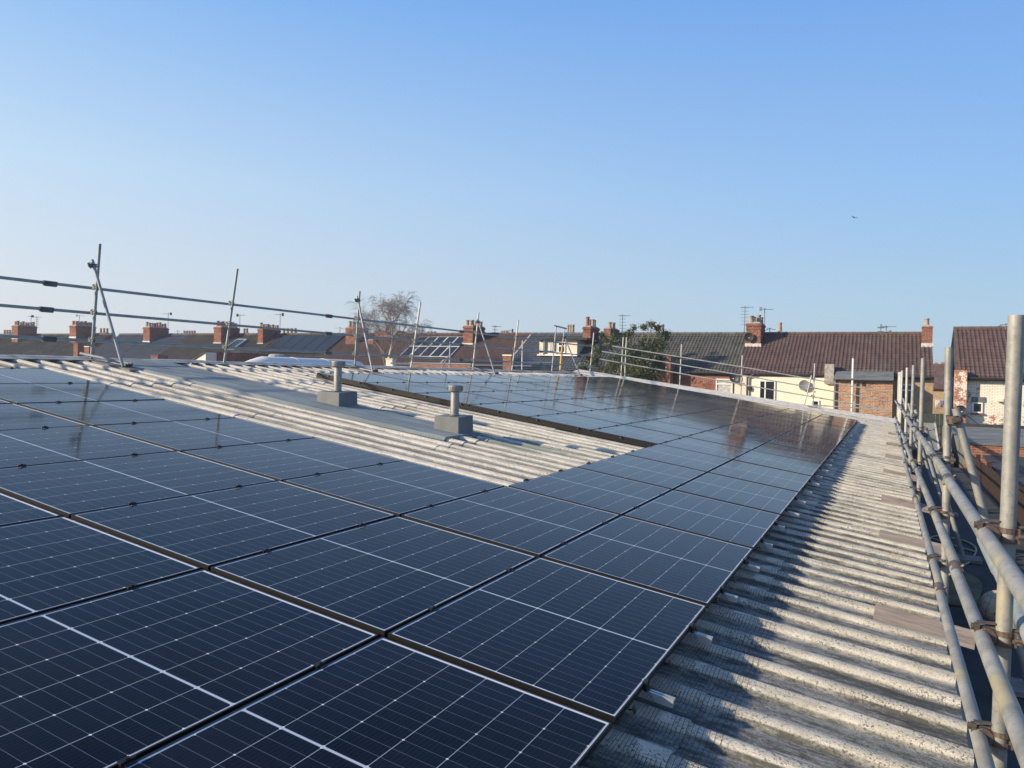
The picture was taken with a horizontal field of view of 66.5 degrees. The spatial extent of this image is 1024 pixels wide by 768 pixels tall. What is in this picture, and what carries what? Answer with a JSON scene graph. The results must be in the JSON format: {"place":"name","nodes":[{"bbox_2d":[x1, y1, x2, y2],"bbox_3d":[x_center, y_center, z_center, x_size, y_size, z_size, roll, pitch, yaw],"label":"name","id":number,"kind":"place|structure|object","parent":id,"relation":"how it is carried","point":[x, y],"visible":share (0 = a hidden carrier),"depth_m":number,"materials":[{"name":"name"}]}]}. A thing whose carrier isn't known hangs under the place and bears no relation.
{"place":"outdoors","nodes":[
{"label":"outdoors","id":0,"kind":"place"},
{"bbox_2d":[0,321,112,360],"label":"terraced house","id":1,"kind":"structure","parent":0,"point":[78,330],"depth_m":73.43,"materials":[{"name":"tile"}]},
{"bbox_2d":[83,322,188,360],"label":"terraced house","id":2,"kind":"structure","parent":0,"point":[158,332],"depth_m":68.29,"materials":[{"name":"grey tile"}]},
{"bbox_2d":[158,321,240,359],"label":"terraced house","id":3,"kind":"structure","parent":0,"point":[218,336],"depth_m":64.88,"materials":[{"name":"grey tile"}]},
{"bbox_2d":[216,323,280,352],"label":"terraced house","id":4,"kind":"structure","parent":0,"point":[261,338],"depth_m":63.01,"materials":[{"name":"tile"}]},
{"bbox_2d":[256,321,367,358],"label":"terraced house","id":5,"kind":"structure","parent":0,"point":[306,341],"depth_m":60.28,"materials":[{"name":"grey tile"}]},
{"bbox_2d":[381,320,529,369],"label":"terraced house","id":6,"kind":"structure","parent":0,"point":[463,352],"depth_m":53.99,"materials":[{"name":"tile"}]},
{"bbox_2d":[309,374,653,448],"bbox_3d":[-0.808,0.410,13.707,6.925,0.097,0.245,11,5,25],"label":"bird netting","id":7,"kind":"object","parent":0,"point":[510,416],"visible":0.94,"depth_m":13.54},
{"bbox_2d":[0,0,1023,363],"label":"sky","id":8,"kind":"structure","parent":0,"point":[680,165],"materials":[{"name":"blue"}]},
{"bbox_2d":[502,317,624,371],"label":"terraced house","id":9,"kind":"structure","parent":0,"point":[585,335],"depth_m":50.09,"materials":[{"name":"brown tile"}]},
{"bbox_2d":[906,421,953,466],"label":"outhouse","id":10,"kind":"structure","parent":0,"point":[932,428],"depth_m":24.93,"materials":[{"name":"white"}]},
{"bbox_2d":[933,362,944,424],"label":"house","id":11,"kind":"structure","parent":0,"point":[938,386],"depth_m":63.68,"materials":[{"name":"paint"}]},
{"bbox_2d":[930,567,981,605],"bbox_3d":[5.075,2.321,8.995,0.640,0.014,1.800,2,1,26],"label":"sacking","id":12,"kind":"object","parent":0,"point":[974,583],"visible":0.36,"depth_m":8.81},
{"bbox_2d":[942,422,1023,467],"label":"grey flat roof","id":13,"kind":"structure","parent":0,"point":[984,433],"depth_m":26.22,"materials":[{"name":"fabric"}]},
{"bbox_2d":[951,326,1023,425],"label":"terraced house","id":14,"kind":"structure","parent":0,"point":[979,372],"depth_m":38.97,"materials":[{"name":"tile"}]},
{"bbox_2d":[979,590,996,621],"bbox_3d":[4.740,2.178,7.602,0.329,0.330,0.329,2,1,26],"label":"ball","id":15,"kind":"object","parent":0,"point":[987,605],"visible":0.34,"depth_m":7.55,"materials":[{"name":"white plastic"}]},
{"bbox_2d":[964,441,1023,469],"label":"parapet wall","id":16,"kind":"structure","parent":0,"point":[987,448],"depth_m":21.46,"materials":[{"name":"red brick"}]},
{"bbox_2d":[983,455,1023,485],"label":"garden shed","id":17,"kind":"structure","parent":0,"point":[996,460],"depth_m":19.55,"materials":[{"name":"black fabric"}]},
{"label":"ground","id":18,"kind":"structure","parent":0,"visible":0},
{"bbox_2d":[317,330,414,365],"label":"terraced house","id":19,"kind":"structure","parent":18,"relation":"on","point":[341,345],"depth_m":57.26,"materials":[{"name":"tile"}]},
{"bbox_2d":[342,289,437,365],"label":"birch tree","id":20,"kind":"object","parent":18,"relation":"on","point":[395,311],"visible":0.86,"depth_m":47.97,"materials":[{"name":"brown plant"}]},
{"bbox_2d":[0,354,976,767],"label":"workshop","id":21,"kind":"structure","parent":18,"relation":"on","point":[840,676],"depth_m":6.01,"materials":[{"name":"grey metal"}]},
{"bbox_2d":[0,244,593,376],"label":"ridge scaffold","id":22,"kind":"object","parent":21,"relation":"on","point":[124,365],"visible":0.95,"depth_m":15.29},
{"bbox_2d":[245,356,362,367],"bbox_3d":[-6.031,-0.003,22.015,1.000,1.494,5.800,2,1,26],"label":"white cover","id":23,"kind":"object","parent":21,"relation":"on","point":[293,360],"visible":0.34,"depth_m":21.59,"materials":[{"name":"plastic"}]},
{"bbox_2d":[317,360,364,407],"bbox_3d":[-2.600,0.091,11.885,0.590,0.895,0.500,2,1,26],"label":"roof flue","id":24,"kind":"object","parent":21,"relation":"on","point":[337,396],"visible":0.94,"depth_m":11.80,"materials":[{"name":"metal"}]},
{"bbox_2d":[434,385,483,437],"bbox_3d":[-0.755,0.457,10.944,0.570,0.895,0.470,2,1,26],"label":"roof flue","id":25,"kind":"object","parent":21,"relation":"on","point":[454,421],"visible":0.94,"depth_m":10.85,"materials":[{"name":"metal"}]},
{"bbox_2d":[390,342,531,367],"bbox_3d":[-1.332,-0.281,26.208,0.049,2.138,9.531,2,1,26],"label":"rail","id":26,"kind":"object","parent":21,"relation":"on","point":[442,364],"visible":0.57,"depth_m":24.81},
{"bbox_2d":[521,325,566,370],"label":"loading gate","id":27,"kind":"structure","parent":21,"relation":"on","point":[561,355],"depth_m":31.77,"materials":[{"name":"metal"}]},
{"bbox_2d":[638,689,675,707],"bbox_3d":[-3.456,0.639,5.526,9.426,0.045,0.036,11,5,25],"label":"mounting rail","id":28,"kind":"object","parent":21,"relation":"on","point":[663,699],"visible":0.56,"depth_m":3.52,"materials":[{"name":"metal"}]},
{"bbox_2d":[0,425,175,467],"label":"solar panel","id":29,"kind":"object","parent":28,"relation":"on","point":[40,446],"visible":0.93,"depth_m":6.39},
{"bbox_2d":[0,451,276,518],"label":"solar panel","id":30,"kind":"object","parent":28,"relation":"on","point":[67,489],"visible":0.92,"depth_m":5.55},
{"bbox_2d":[71,481,395,570],"bbox_3d":[-1.760,0.877,5.217,1.166,0.047,1.762,11,5,25],"label":"solar panel","id":31,"kind":"object","parent":28,"relation":"on","point":[207,531],"visible":0.94,"depth_m":5.00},
{"bbox_2d":[555,472,784,530],"bbox_3d":[1.570,1.204,8.139,2.454,0.039,0.036,11,5,25],"label":"mounting rail","id":32,"kind":"object","parent":21,"relation":"on","point":[780,527],"visible":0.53,"depth_m":7.62,"materials":[{"name":"metal"}]},
{"bbox_2d":[509,467,670,515],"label":"solar panel","id":33,"kind":"object","parent":32,"relation":"on","point":[605,492],"visible":0.93,"depth_m":7.83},
{"bbox_2d":[685,631,712,644],"bbox_3d":[-3.064,0.634,6.354,9.410,0.045,0.036,11,5,25],"label":"mounting rail","id":34,"kind":"object","parent":21,"relation":"on","point":[703,638],"visible":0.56,"depth_m":4.35,"materials":[{"name":"metal"}]},
{"bbox_2d":[0,403,86,429],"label":"solar panel","id":35,"kind":"object","parent":34,"relation":"on","point":[13,416],"visible":0.86,"depth_m":7.18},
{"bbox_2d":[210,516,535,636],"bbox_3d":[-0.736,1.075,4.723,1.166,0.048,1.762,11,5,25],"label":"solar panel","id":36,"kind":"object","parent":34,"relation":"on","point":[383,578],"visible":0.91,"depth_m":4.48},
{"bbox_2d":[387,557,706,724],"bbox_3d":[0.299,1.272,4.223,1.190,0.050,1.762,11,5,25],"label":"solar panel","id":37,"kind":"object","parent":34,"relation":"on","point":[597,645],"visible":0.98,"depth_m":3.96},
{"bbox_2d":[584,421,867,767],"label":"shadow","id":38,"kind":"object","parent":21,"relation":"on","point":[669,664],"visible":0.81,"depth_m":4.21},
{"bbox_2d":[717,593,737,602],"bbox_3d":[-2.682,0.630,7.163,9.394,0.045,0.036,11,5,25],"label":"mounting rail","id":39,"kind":"object","parent":21,"relation":"on","point":[731,597],"visible":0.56,"depth_m":5.16,"materials":[{"name":"metal"}]},
{"bbox_2d":[0,367,98,382],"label":"solar panel","id":40,"kind":"object","parent":39,"relation":"on","point":[24,375],"visible":0.91,"depth_m":9.67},
{"bbox_2d":[95,417,314,451],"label":"solar panel","id":41,"kind":"object","parent":39,"relation":"on","point":[185,435],"visible":0.9,"depth_m":7.69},
{"bbox_2d":[600,337,890,410],"bbox_3d":[9.718,-0.331,32.927,12.024,3.155,0.673,1,1,9],"label":"gable scaffold","id":42,"kind":"object","parent":21,"relation":"on","point":[741,375],"visible":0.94,"depth_m":33.06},
{"bbox_2d":[740,564,759,571],"bbox_3d":[-2.279,0.628,7.986,9.404,0.045,0.036,11,5,25],"label":"mounting rail","id":43,"kind":"object","parent":21,"relation":"on","point":[754,568],"visible":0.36,"depth_m":5.98,"materials":[{"name":"metal"}]},
{"bbox_2d":[0,382,164,404],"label":"solar panel","id":44,"kind":"object","parent":43,"relation":"on","point":[15,393],"visible":0.92,"depth_m":8.81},
{"bbox_2d":[18,399,234,426],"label":"solar panel","id":45,"kind":"object","parent":43,"relation":"on","point":[112,412],"visible":0.91,"depth_m":8.19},
{"bbox_2d":[182,438,403,481],"bbox_3d":[-1.998,0.679,7.341,1.166,0.048,1.762,11,5,25],"label":"solar panel","id":46,"kind":"object","parent":43,"relation":"on","point":[285,460],"visible":0.89,"depth_m":7.18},
{"bbox_2d":[283,460,503,516],"bbox_3d":[-0.973,0.873,6.847,1.166,0.046,1.762,11,5,25],"label":"solar panel","id":47,"kind":"object","parent":43,"relation":"on","point":[399,488],"visible":0.88,"depth_m":6.68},
{"bbox_2d":[401,486,619,557],"bbox_3d":[0.052,1.067,6.353,1.166,0.048,1.762,11,5,25],"label":"solar panel","id":48,"kind":"object","parent":43,"relation":"on","point":[530,523],"visible":0.95,"depth_m":6.16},
{"bbox_2d":[542,515,752,607],"bbox_3d":[1.086,1.266,5.854,1.190,0.050,1.762,11,5,25],"label":"solar panel","id":49,"kind":"object","parent":43,"relation":"on","point":[696,568],"visible":0.98,"depth_m":5.66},
{"bbox_2d":[758,542,772,548],"bbox_3d":[1.174,1.208,7.313,2.460,0.039,0.036,11,5,25],"label":"mounting rail","id":50,"kind":"object","parent":21,"relation":"on","point":[768,545],"visible":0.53,"depth_m":6.79,"materials":[{"name":"metal"}]},
{"bbox_2d":[624,490,779,550],"bbox_3d":[1.874,1.262,7.484,1.190,0.050,1.762,11,5,25],"label":"solar panel","id":51,"kind":"object","parent":50,"relation":"on","point":[721,520],"visible":0.95,"depth_m":7.33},
{"bbox_2d":[793,500,805,504],"bbox_3d":[2.372,1.201,9.763,2.486,0.039,0.036,11,5,25],"label":"mounting rail","id":52,"kind":"object","parent":21,"relation":"on","point":[801,502],"visible":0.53,"depth_m":9.24,"materials":[{"name":"metal"}]},
{"bbox_2d":[577,454,705,490],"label":"solar panel","id":53,"kind":"object","parent":52,"relation":"on","point":[653,472],"visible":0.92,"depth_m":9.48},
{"bbox_2d":[674,473,798,516],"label":"solar panel","id":54,"kind":"object","parent":52,"relation":"on","point":[766,498],"visible":0.98,"depth_m":8.98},
{"bbox_2d":[800,490,811,494],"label":"mounting rail","id":55,"kind":"object","parent":21,"relation":"on","point":[808,492],"visible":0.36,"depth_m":10.05,"materials":[{"name":"metal"}]},
{"bbox_2d":[625,444,730,472],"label":"solar panel","id":56,"kind":"object","parent":55,"relation":"on","point":[706,463],"visible":0.93,"depth_m":11.13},
{"bbox_2d":[807,482,818,486],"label":"mounting rail","id":57,"kind":"object","parent":21,"relation":"on","point":[814,484],"visible":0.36,"depth_m":10.87,"materials":[{"name":"metal"}]},
{"bbox_2d":[708,460,811,492],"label":"solar panel","id":58,"kind":"object","parent":57,"relation":"on","point":[777,478],"visible":0.98,"depth_m":10.62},
{"bbox_2d":[881,495,929,512],"bbox_3d":[5.380,1.636,10.648,0.620,0.105,0.158,11,5,25],"label":"timber board","id":59,"kind":"object","parent":21,"relation":"on","point":[899,501],"visible":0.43,"depth_m":10.66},
{"bbox_2d":[878,529,940,554],"bbox_3d":[4.156,1.645,8.114,0.620,0.105,0.170,11,5,25],"label":"timber board","id":60,"kind":"object","parent":21,"relation":"on","point":[900,538],"visible":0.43,"depth_m":8.13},
{"bbox_2d":[873,604,974,649],"bbox_3d":[2.821,1.655,5.350,0.620,0.105,0.170,11,5,25],"label":"timber board","id":61,"kind":"object","parent":21,"relation":"on","point":[907,620],"visible":0.86,"depth_m":5.35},
{"label":"rail","id":62,"kind":"object","parent":21,"relation":"on","visible":0},
{"bbox_2d":[317,372,409,383],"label":"solar panel","id":63,"kind":"object","parent":62,"relation":"on","point":[362,378],"visible":0.91,"depth_m":15.72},
{"bbox_2d":[365,382,460,393],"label":"solar panel","id":64,"kind":"object","parent":62,"relation":"on","point":[411,387],"visible":0.98,"depth_m":15.18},
{"bbox_2d":[415,392,509,405],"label":"solar panel","id":65,"kind":"object","parent":62,"relation":"on","point":[466,399],"visible":0.73,"depth_m":14.69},
{"bbox_2d":[470,402,563,417],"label":"solar panel","id":66,"kind":"object","parent":62,"relation":"on","point":[519,409],"visible":0.95,"depth_m":14.18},
{"bbox_2d":[528,413,622,430],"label":"solar panel","id":67,"kind":"object","parent":62,"relation":"on","point":[576,421],"visible":0.95,"depth_m":13.68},
{"bbox_2d":[591,425,683,444],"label":"solar panel","id":68,"kind":"object","parent":62,"relation":"on","point":[643,435],"visible":0.94,"depth_m":13.19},
{"bbox_2d":[661,437,750,460],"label":"solar panel","id":69,"kind":"object","parent":62,"relation":"on","point":[710,448],"visible":0.94,"depth_m":12.79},
{"bbox_2d":[733,450,821,476],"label":"solar panel","id":70,"kind":"object","parent":62,"relation":"on","point":[782,463],"visible":0.98,"depth_m":12.27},
{"label":"rail","id":71,"kind":"object","parent":21,"relation":"on","visible":0},
{"bbox_2d":[372,373,453,382],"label":"solar panel","id":72,"kind":"object","parent":71,"relation":"on","point":[416,378],"visible":0.88,"depth_m":17.40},
{"bbox_2d":[417,382,499,391],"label":"solar panel","id":73,"kind":"object","parent":71,"relation":"on","point":[468,388],"visible":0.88,"depth_m":17.03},
{"bbox_2d":[465,390,545,401],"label":"solar panel","id":74,"kind":"object","parent":71,"relation":"on","point":[507,396],"visible":0.91,"depth_m":16.42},
{"bbox_2d":[515,400,596,412],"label":"solar panel","id":75,"kind":"object","parent":71,"relation":"on","point":[558,406],"visible":0.87,"depth_m":15.90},
{"bbox_2d":[687,431,765,449],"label":"solar panel","id":76,"kind":"object","parent":71,"relation":"on","point":[734,441],"visible":0.91,"depth_m":14.42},
{"label":"rail","id":77,"kind":"object","parent":21,"relation":"on","visible":0},
{"bbox_2d":[419,374,489,381],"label":"solar panel","id":78,"kind":"object","parent":77,"relation":"on","point":[456,378],"visible":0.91,"depth_m":19.05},
{"bbox_2d":[550,398,622,409],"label":"solar panel","id":79,"kind":"object","parent":77,"relation":"on","point":[588,404],"visible":0.89,"depth_m":17.53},
{"bbox_2d":[709,426,777,442],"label":"solar panel","id":80,"kind":"object","parent":77,"relation":"on","point":[746,434],"visible":0.91,"depth_m":16.07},
{"bbox_2d":[767,437,834,455],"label":"solar panel","id":81,"kind":"object","parent":77,"relation":"on","point":[806,446],"visible":0.94,"depth_m":15.54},
{"label":"rail","id":82,"kind":"object","parent":21,"relation":"on","visible":0},
{"bbox_2d":[459,374,519,381],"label":"solar panel","id":83,"kind":"object","parent":82,"relation":"on","point":[489,378],"visible":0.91,"depth_m":20.70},
{"bbox_2d":[495,382,561,389],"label":"solar panel","id":84,"kind":"object","parent":82,"relation":"on","point":[528,385],"visible":0.92,"depth_m":20.19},
{"bbox_2d":[537,389,600,398],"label":"solar panel","id":85,"kind":"object","parent":82,"relation":"on","point":[573,394],"visible":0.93,"depth_m":19.66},
{"bbox_2d":[726,422,787,436],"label":"solar panel","id":86,"kind":"object","parent":82,"relation":"on","point":[758,429],"visible":0.92,"depth_m":17.71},
{"label":"rail","id":87,"kind":"object","parent":21,"relation":"on","visible":0},
{"bbox_2d":[648,403,703,413],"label":"solar panel","id":88,"kind":"object","parent":87,"relation":"on","point":[677,408],"visible":0.94,"depth_m":20.33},
{"bbox_2d":[740,419,795,431],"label":"solar panel","id":89,"kind":"object","parent":87,"relation":"on","point":[768,425],"visible":0.88,"depth_m":19.34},
{"bbox_2d":[789,428,843,441],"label":"solar panel","id":90,"kind":"object","parent":87,"relation":"on","point":[818,434],"visible":0.89,"depth_m":18.85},
{"label":"rail","id":91,"kind":"object","parent":21,"relation":"on","visible":0},
{"bbox_2d":[753,416,802,427],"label":"solar panel","id":92,"kind":"object","parent":91,"relation":"on","point":[777,421],"visible":0.88,"depth_m":20.99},
{"label":"rail","id":93,"kind":"object","parent":21,"relation":"on","visible":0},
{"bbox_2d":[0,492,60,525],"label":"solar panel","id":94,"kind":"object","parent":93,"relation":"on","point":[13,510],"visible":0.77,"depth_m":4.59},
{"bbox_2d":[0,516,200,624],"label":"solar panel","id":95,"kind":"object","parent":93,"relation":"on","point":[50,564],"visible":0.85,"depth_m":3.94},
{"bbox_2d":[0,569,377,767],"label":"solar panel","id":96,"kind":"object","parent":93,"relation":"on","point":[109,681],"visible":0.95,"depth_m":3.06,"materials":[{"name":"glass"}]},
{"bbox_2d":[117,637,611,767],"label":"solar panel","id":97,"kind":"object","parent":93,"relation":"on","point":[382,702],"visible":1,"depth_m":2.90,"materials":[{"name":"glass"}]},
{"label":"rail","id":98,"kind":"object","parent":21,"relation":"on","visible":0},
{"bbox_2d":[570,410,648,424],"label":"solar panel","id":99,"kind":"object","parent":98,"relation":"on","point":[611,417],"visible":0.89,"depth_m":15.41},
{"bbox_2d":[625,420,704,436],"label":"solar panel","id":100,"kind":"object","parent":98,"relation":"on","point":[678,430],"visible":0.88,"depth_m":14.91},
{"bbox_2d":[753,443,828,465],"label":"solar panel","id":101,"kind":"object","parent":98,"relation":"on","point":[800,454],"visible":0.97,"depth_m":13.93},
{"label":"rail","id":102,"kind":"object","parent":21,"relation":"on","visible":0},
{"bbox_2d":[459,382,531,390],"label":"solar panel","id":103,"kind":"object","parent":102,"relation":"on","point":[496,386],"visible":0.88,"depth_m":18.53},
{"bbox_2d":[505,390,577,399],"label":"solar panel","id":104,"kind":"object","parent":102,"relation":"on","point":[541,394],"visible":0.9,"depth_m":18.05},
{"bbox_2d":[602,407,671,419],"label":"solar panel","id":105,"kind":"object","parent":102,"relation":"on","point":[638,413],"visible":0.86,"depth_m":17.07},
{"bbox_2d":[654,417,722,430],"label":"solar panel","id":106,"kind":"object","parent":102,"relation":"on","point":[690,423],"visible":0.9,"depth_m":16.56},
{"label":"rail","id":107,"kind":"object","parent":21,"relation":"on","visible":0},
{"bbox_2d":[580,397,642,406],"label":"solar panel","id":108,"kind":"object","parent":107,"relation":"on","point":[615,402],"visible":0.88,"depth_m":19.18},
{"bbox_2d":[625,405,690,416],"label":"solar panel","id":109,"kind":"object","parent":107,"relation":"on","point":[662,411],"visible":0.91,"depth_m":18.70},
{"bbox_2d":[674,414,737,425],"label":"solar panel","id":110,"kind":"object","parent":107,"relation":"on","point":[710,420],"visible":0.91,"depth_m":18.20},
{"bbox_2d":[779,432,839,447],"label":"solar panel","id":111,"kind":"object","parent":107,"relation":"on","point":[812,439],"visible":0.96,"depth_m":17.21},
{"label":"rail","id":112,"kind":"object","parent":21,"relation":"on","visible":0},
{"bbox_2d":[606,396,662,404],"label":"solar panel","id":113,"kind":"object","parent":112,"relation":"on","point":[635,400],"visible":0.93,"depth_m":20.82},
{"bbox_2d":[692,411,748,421],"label":"solar panel","id":114,"kind":"object","parent":112,"relation":"on","point":[721,416],"visible":0.87,"depth_m":19.83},
{"label":"rail","id":115,"kind":"object","parent":21,"relation":"on","visible":0},
{"bbox_2d":[797,424,847,436],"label":"solar panel","id":116,"kind":"object","parent":115,"relation":"on","point":[824,430],"visible":0.95,"depth_m":20.48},
{"bbox_2d":[576,319,674,381],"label":"evergreen tree","id":117,"kind":"object","parent":18,"relation":"on","point":[657,345],"visible":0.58,"depth_m":45.09,"materials":[{"name":"green plant"}]},
{"bbox_2d":[649,355,673,383],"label":"brick pier wall","id":118,"kind":"structure","parent":18,"relation":"on","point":[669,375],"depth_m":44.71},
{"bbox_2d":[603,322,745,392],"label":"terraced house","id":119,"kind":"structure","parent":18,"relation":"on","point":[724,347],"depth_m":46.31,"materials":[{"name":"tile"}]},
{"bbox_2d":[734,315,933,444],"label":"terraced house","id":120,"kind":"structure","parent":18,"relation":"on","point":[874,360],"depth_m":42.52,"materials":[{"name":"tile"}]},
{"bbox_2d":[759,380,775,399],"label":"window","id":121,"kind":"structure","parent":120,"relation":"in","point":[763,393],"depth_m":42.94,"materials":[{"name":"white plastic"}]},
{"bbox_2d":[923,413,943,446],"bbox_3d":[17.974,2.992,33.546,0.950,3.460,0.030,2,1,26],"label":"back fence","id":122,"kind":"object","parent":18,"relation":"on","point":[930,418],"visible":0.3,"depth_m":33.41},
{"bbox_2d":[894,315,1023,767],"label":"eave scaffold","id":123,"kind":"object","parent":18,"relation":"on","point":[1002,735],"visible":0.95,"depth_m":3.12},
{"bbox_2d":[911,466,1023,767],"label":"flat roof store","id":124,"kind":"structure","parent":18,"relation":"on","point":[978,676],"depth_m":9.90,"materials":[{"name":"black"}]},
{"bbox_2d":[972,454,1023,530],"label":"board fence","id":125,"kind":"object","parent":18,"relation":"on","point":[989,478],"visible":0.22,"depth_m":16.28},
{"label":"dark outrigger","id":126,"kind":"object","parent":18,"relation":"on","visible":0},
{"bbox_2d":[188,351,268,364],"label":"lean to outrigger","id":127,"kind":"object","parent":126,"relation":"attached to","point":[219,356],"visible":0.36,"depth_m":56.41,"materials":[{"name":"grey tile"}]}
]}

